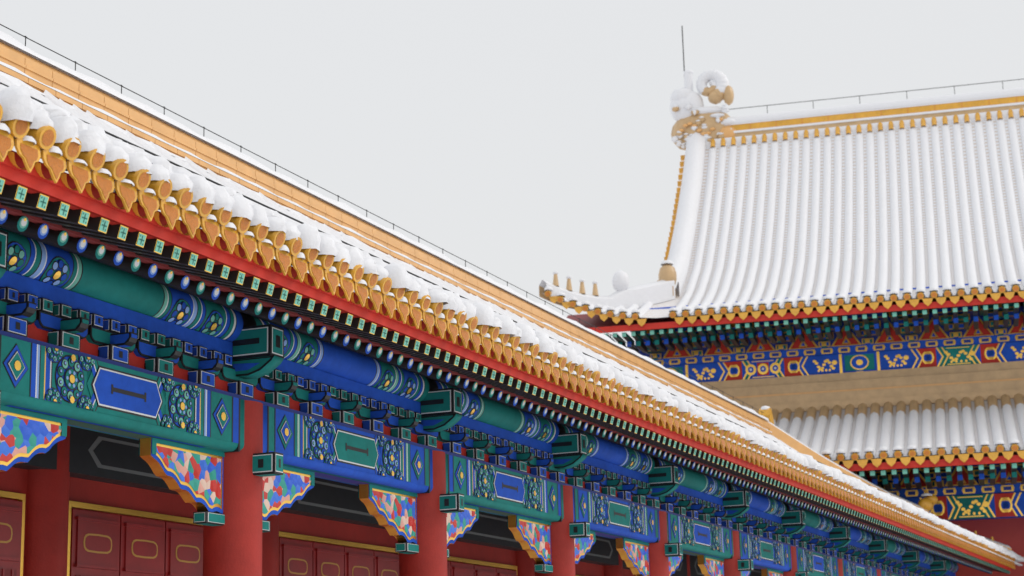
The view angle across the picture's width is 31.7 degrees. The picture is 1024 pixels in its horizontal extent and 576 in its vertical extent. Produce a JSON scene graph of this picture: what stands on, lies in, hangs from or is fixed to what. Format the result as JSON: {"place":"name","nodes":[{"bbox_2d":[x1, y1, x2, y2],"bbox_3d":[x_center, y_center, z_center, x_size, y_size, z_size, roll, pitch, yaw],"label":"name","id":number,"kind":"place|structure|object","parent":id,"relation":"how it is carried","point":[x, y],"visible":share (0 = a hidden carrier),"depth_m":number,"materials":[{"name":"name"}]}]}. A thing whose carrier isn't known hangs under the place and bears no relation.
{"place":"outdoors","nodes":[
{"label":"outdoors","id":0,"kind":"place"},
{"bbox_2d":[0,24,1011,550],"bbox_3d":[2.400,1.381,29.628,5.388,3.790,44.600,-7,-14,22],"label":"roof ridge","id":1,"kind":"structure","parent":0,"point":[20,64],"depth_m":24.19,"materials":[{"name":"gold ceramic"}]},
{"bbox_2d":[0,74,1023,565],"bbox_3d":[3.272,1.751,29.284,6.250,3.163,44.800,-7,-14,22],"label":"snowy roof","id":2,"kind":"structure","parent":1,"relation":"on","point":[62,118],"depth_m":15.91,"materials":[{"name":"white snow"}]},
{"bbox_2d":[0,0,1023,369],"label":"sky","id":3,"kind":"structure","parent":0,"point":[525,141],"materials":[{"name":"white"}]},
{"bbox_2d":[539,26,1023,575],"bbox_3d":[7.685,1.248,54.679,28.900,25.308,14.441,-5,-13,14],"label":"hall","id":4,"kind":"structure","parent":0,"point":[847,294],"depth_m":53.24,"materials":[{"name":"white tile"}]},
{"label":"snowy ground","id":5,"kind":"object","parent":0,"visible":0},
{"bbox_2d":[0,442,57,575],"bbox_3d":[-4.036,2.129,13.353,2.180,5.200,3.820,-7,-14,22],"label":"building bay","id":6,"kind":"object","parent":5,"relation":"on","point":[13,490],"visible":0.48,"depth_m":15.09,"materials":[{"name":"red wood"}]},
{"bbox_2d":[0,104,158,245],"bbox_3d":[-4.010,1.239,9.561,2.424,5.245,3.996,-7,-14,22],"label":"roof eave","id":7,"kind":"object","parent":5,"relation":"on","point":[49,199],"visible":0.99,"depth_m":10.74,"materials":[{"name":"multicoloured wood"}]},
{"bbox_2d":[24,426,202,575],"bbox_3d":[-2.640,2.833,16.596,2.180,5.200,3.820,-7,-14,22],"label":"door wall","id":8,"kind":"structure","parent":5,"relation":"on","point":[100,504],"depth_m":16.20,"materials":[{"name":"red wood"}]},
{"bbox_2d":[0,179,408,525],"bbox_3d":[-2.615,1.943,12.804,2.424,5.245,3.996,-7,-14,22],"label":"building bay","id":9,"kind":"object","parent":5,"relation":"on","point":[135,334],"visible":0.98,"depth_m":13.11,"materials":[{"name":"blue paint"}]},
{"bbox_2d":[262,477,398,575],"bbox_3d":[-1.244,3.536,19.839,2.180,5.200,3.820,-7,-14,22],"label":"door wall","id":10,"kind":"structure","parent":5,"relation":"on","point":[324,527],"depth_m":19.98,"materials":[{"name":"red wood"}]},
{"bbox_2d":[203,291,568,575],"bbox_3d":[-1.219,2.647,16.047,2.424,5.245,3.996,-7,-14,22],"label":"building bay","id":11,"kind":"object","parent":5,"relation":"on","point":[344,406],"visible":0.98,"depth_m":15.93,"materials":[{"name":"blue paint"}]},
{"bbox_2d":[447,511,525,575],"bbox_3d":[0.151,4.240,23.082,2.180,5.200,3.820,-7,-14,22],"label":"door wall","id":12,"kind":"structure","parent":5,"relation":"on","point":[487,544],"depth_m":23.91,"materials":[{"name":"red wood"}]},
{"bbox_2d":[399,361,678,575],"bbox_3d":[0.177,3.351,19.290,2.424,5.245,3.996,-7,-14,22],"label":"building bay","id":13,"kind":"object","parent":5,"relation":"on","point":[489,455],"visible":0.94,"depth_m":19.26,"materials":[{"name":"blue paint"}]},
{"bbox_2d":[516,535,618,575],"bbox_3d":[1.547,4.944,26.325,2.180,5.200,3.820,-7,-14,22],"label":"door wall","id":14,"kind":"structure","parent":5,"relation":"on","point":[599,556],"depth_m":27.60,"materials":[{"name":"red wood"}]},
{"bbox_2d":[604,552,686,575],"bbox_3d":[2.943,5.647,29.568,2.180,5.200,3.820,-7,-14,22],"label":"door wall","id":15,"kind":"structure","parent":5,"relation":"on","point":[621,569],"depth_m":28.73,"materials":[{"name":"red wood"}]},
{"bbox_2d":[534,411,759,575],"bbox_3d":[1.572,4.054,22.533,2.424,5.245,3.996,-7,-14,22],"label":"building bay","id":16,"kind":"object","parent":5,"relation":"on","point":[604,481],"visible":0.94,"depth_m":22.56,"materials":[{"name":"blue paint"}]},
{"bbox_2d":[686,554,703,575],"bbox_3d":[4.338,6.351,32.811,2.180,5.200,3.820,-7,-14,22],"label":"door wall","id":17,"kind":"structure","parent":5,"relation":"on","point":[693,568],"depth_m":32.03,"materials":[{"name":"black wood"}]},
{"bbox_2d":[634,446,821,575],"bbox_3d":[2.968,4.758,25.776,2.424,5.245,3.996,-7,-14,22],"label":"building bay","id":18,"kind":"object","parent":5,"relation":"on","point":[687,502],"visible":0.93,"depth_m":25.85,"materials":[{"name":"blue paint"}]},
{"bbox_2d":[749,568,760,575],"bbox_3d":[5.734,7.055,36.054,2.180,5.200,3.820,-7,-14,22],"label":"door wall","id":19,"kind":"structure","parent":5,"relation":"on","point":[755,572],"depth_m":35.85,"materials":[{"name":"black wood"}]},
{"bbox_2d":[720,474,871,575],"bbox_3d":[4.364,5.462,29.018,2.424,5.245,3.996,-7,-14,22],"label":"building bay","id":20,"kind":"object","parent":5,"relation":"on","point":[752,520],"visible":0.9,"depth_m":29.11,"materials":[{"name":"blue paint"}]},
{"bbox_2d":[780,495,910,575],"bbox_3d":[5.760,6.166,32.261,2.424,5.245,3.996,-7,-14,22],"label":"building bay","id":21,"kind":"object","parent":5,"relation":"on","point":[805,536],"visible":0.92,"depth_m":32.33,"materials":[{"name":"blue paint"}]},
{"bbox_2d":[829,513,943,575],"bbox_3d":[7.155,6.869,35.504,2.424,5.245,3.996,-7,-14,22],"label":"building bay","id":22,"kind":"object","parent":5,"relation":"on","point":[849,550],"visible":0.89,"depth_m":35.55,"materials":[{"name":"blue paint"}]},
{"bbox_2d":[868,528,971,575],"bbox_3d":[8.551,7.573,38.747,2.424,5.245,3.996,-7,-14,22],"label":"building bay","id":23,"kind":"object","parent":5,"relation":"on","point":[887,554],"visible":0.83,"depth_m":38.74,"materials":[{"name":"blue paint"}]},
{"bbox_2d":[902,540,994,575],"bbox_3d":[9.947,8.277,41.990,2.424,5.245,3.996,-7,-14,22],"label":"building bay","id":24,"kind":"object","parent":5,"relation":"on","point":[917,562],"visible":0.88,"depth_m":41.94,"materials":[{"name":"blue paint"}]},
{"bbox_2d":[930,551,1014,575],"bbox_3d":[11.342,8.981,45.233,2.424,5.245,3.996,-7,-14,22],"label":"building bay","id":25,"kind":"object","parent":5,"relation":"on","point":[939,566],"visible":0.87,"depth_m":45.09,"materials":[{"name":"multicoloured wood"}]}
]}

